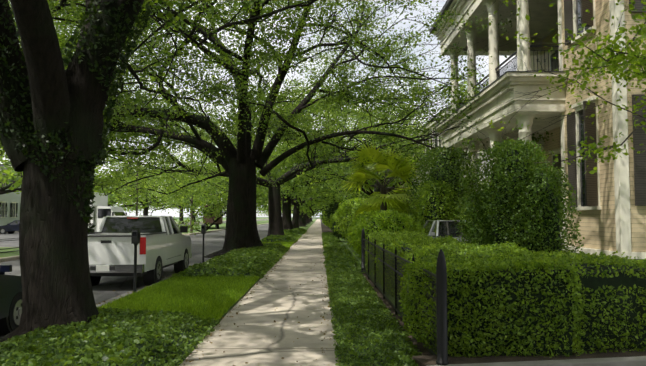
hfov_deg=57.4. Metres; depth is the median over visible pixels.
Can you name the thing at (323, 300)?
leaf litter edges
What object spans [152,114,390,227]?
tree
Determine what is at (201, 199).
live oak trees
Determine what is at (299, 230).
bed groundcover
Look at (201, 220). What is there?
grass
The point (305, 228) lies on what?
grass strip
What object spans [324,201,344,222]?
bush
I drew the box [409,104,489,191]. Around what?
neighbour house
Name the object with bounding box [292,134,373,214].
tree
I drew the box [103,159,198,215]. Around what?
tree
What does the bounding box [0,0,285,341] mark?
tree
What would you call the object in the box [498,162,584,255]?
bush
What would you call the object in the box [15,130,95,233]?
ivy
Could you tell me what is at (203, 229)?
parking meter
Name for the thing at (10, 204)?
house
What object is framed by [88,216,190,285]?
white pickup
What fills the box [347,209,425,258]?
bush
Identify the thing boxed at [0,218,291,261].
neutral ground lawn
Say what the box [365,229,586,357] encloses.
hedge
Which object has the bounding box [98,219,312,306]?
kerb
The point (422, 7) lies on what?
sky
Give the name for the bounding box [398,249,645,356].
hedge
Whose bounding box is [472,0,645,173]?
branch
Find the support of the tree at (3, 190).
on the ground at (225, 217)
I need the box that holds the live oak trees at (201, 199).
[110,56,426,234]
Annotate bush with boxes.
[322,214,331,226]
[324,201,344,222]
[327,213,336,230]
[331,197,368,222]
[331,220,347,239]
[333,198,390,238]
[345,223,353,247]
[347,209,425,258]
[498,162,584,255]
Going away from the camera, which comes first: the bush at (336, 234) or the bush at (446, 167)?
the bush at (446, 167)
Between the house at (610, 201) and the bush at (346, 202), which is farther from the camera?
the bush at (346, 202)
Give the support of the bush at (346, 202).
on the soil bed at (422, 349)
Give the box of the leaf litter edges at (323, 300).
[320,241,338,364]
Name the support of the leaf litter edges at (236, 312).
on the sidewalk at (256, 342)
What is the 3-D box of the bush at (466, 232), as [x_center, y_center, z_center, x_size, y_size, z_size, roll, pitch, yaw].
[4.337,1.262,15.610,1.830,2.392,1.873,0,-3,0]
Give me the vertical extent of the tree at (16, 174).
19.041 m
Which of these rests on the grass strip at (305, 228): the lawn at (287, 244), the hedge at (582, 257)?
the lawn at (287, 244)
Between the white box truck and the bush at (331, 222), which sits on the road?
the white box truck
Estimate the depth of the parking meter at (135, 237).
12.59 m
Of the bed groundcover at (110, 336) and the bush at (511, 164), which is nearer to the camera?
the bed groundcover at (110, 336)
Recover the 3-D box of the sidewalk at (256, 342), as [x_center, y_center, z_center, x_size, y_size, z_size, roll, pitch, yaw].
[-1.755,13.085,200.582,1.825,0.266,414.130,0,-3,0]
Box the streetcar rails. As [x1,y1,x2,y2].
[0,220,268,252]
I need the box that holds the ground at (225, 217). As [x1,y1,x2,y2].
[173,217,320,218]
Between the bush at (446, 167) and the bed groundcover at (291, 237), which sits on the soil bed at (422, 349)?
the bush at (446, 167)
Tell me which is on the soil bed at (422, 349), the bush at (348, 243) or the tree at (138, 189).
the bush at (348, 243)
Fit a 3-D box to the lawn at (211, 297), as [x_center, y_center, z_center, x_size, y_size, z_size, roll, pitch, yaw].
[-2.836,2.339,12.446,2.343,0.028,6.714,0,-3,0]
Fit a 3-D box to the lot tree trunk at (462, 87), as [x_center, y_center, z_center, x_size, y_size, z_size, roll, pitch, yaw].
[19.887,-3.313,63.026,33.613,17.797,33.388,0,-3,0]
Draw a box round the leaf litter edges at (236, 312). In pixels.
[183,241,297,365]
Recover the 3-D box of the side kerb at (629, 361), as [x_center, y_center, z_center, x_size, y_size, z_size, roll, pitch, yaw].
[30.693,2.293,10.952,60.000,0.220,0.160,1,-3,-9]
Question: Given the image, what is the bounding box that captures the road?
[0,218,314,338]
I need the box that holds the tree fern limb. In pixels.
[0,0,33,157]
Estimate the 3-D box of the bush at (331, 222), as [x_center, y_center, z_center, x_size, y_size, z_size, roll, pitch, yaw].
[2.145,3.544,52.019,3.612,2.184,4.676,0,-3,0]
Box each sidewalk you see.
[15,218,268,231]
[179,219,337,365]
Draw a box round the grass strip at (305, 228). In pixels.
[185,219,316,324]
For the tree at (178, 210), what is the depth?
170.27 m
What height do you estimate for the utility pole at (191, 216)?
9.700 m
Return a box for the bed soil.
[412,348,645,365]
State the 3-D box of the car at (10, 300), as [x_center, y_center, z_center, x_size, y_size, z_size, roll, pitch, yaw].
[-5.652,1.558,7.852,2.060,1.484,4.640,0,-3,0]
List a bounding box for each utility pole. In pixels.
[136,159,143,215]
[185,146,198,232]
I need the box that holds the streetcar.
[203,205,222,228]
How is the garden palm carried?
on the soil bed at (422, 349)
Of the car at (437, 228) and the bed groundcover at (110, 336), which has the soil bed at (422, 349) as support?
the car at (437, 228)
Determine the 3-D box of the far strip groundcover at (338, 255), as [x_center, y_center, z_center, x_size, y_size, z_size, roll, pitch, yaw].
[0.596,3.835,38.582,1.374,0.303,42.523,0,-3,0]
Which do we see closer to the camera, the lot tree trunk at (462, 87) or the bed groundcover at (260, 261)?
the bed groundcover at (260, 261)
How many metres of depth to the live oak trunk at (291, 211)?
151.57 m
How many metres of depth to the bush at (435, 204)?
21.87 m
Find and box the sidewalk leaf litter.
[212,244,323,365]
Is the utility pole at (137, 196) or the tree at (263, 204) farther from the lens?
the tree at (263, 204)
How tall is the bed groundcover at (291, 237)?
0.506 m
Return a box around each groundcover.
[0,307,219,365]
[172,243,289,278]
[261,232,301,242]
[284,228,306,233]
[322,232,365,272]
[326,270,421,365]
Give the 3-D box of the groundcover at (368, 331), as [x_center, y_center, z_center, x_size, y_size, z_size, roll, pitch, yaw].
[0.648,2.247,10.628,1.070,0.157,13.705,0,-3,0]
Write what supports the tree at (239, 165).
on the ground at (225, 217)
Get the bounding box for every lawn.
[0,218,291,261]
[97,275,259,322]
[262,241,293,246]
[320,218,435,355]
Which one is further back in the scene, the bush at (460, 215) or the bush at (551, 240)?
the bush at (460, 215)
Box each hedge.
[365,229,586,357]
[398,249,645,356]
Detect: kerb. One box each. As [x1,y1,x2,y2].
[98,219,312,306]
[427,356,645,365]
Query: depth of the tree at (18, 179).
32.19 m
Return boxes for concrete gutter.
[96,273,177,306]
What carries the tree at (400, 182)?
on the soil bed at (422, 349)
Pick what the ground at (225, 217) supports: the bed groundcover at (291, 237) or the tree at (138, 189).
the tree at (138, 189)
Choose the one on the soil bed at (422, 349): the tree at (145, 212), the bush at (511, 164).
the bush at (511, 164)
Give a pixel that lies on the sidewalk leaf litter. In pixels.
(274, 320)
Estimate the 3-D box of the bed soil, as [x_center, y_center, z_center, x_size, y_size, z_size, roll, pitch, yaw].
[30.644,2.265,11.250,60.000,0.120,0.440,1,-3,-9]
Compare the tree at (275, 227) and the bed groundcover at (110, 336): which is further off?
the tree at (275, 227)
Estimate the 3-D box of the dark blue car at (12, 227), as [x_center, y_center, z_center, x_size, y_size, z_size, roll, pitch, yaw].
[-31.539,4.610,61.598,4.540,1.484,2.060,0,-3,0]
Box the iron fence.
[361,228,448,364]
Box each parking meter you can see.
[131,229,139,292]
[201,224,205,262]
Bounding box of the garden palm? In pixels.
[337,140,421,216]
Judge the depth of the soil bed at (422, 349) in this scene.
11.53 m
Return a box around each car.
[0,220,18,233]
[0,265,21,334]
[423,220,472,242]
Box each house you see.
[0,165,21,225]
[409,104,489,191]
[429,0,645,262]
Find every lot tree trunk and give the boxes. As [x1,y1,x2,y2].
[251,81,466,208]
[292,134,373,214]
[385,75,486,189]
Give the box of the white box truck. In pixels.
[88,192,126,231]
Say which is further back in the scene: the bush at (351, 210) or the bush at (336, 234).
the bush at (336, 234)
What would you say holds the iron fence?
on the soil bed at (422, 349)
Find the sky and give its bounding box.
[0,0,514,216]
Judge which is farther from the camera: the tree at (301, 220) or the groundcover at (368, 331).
the tree at (301, 220)
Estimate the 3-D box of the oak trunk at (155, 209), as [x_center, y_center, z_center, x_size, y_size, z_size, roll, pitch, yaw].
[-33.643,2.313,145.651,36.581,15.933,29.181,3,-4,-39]
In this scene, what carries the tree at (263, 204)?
on the ground at (225, 217)
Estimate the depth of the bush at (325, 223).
69.09 m

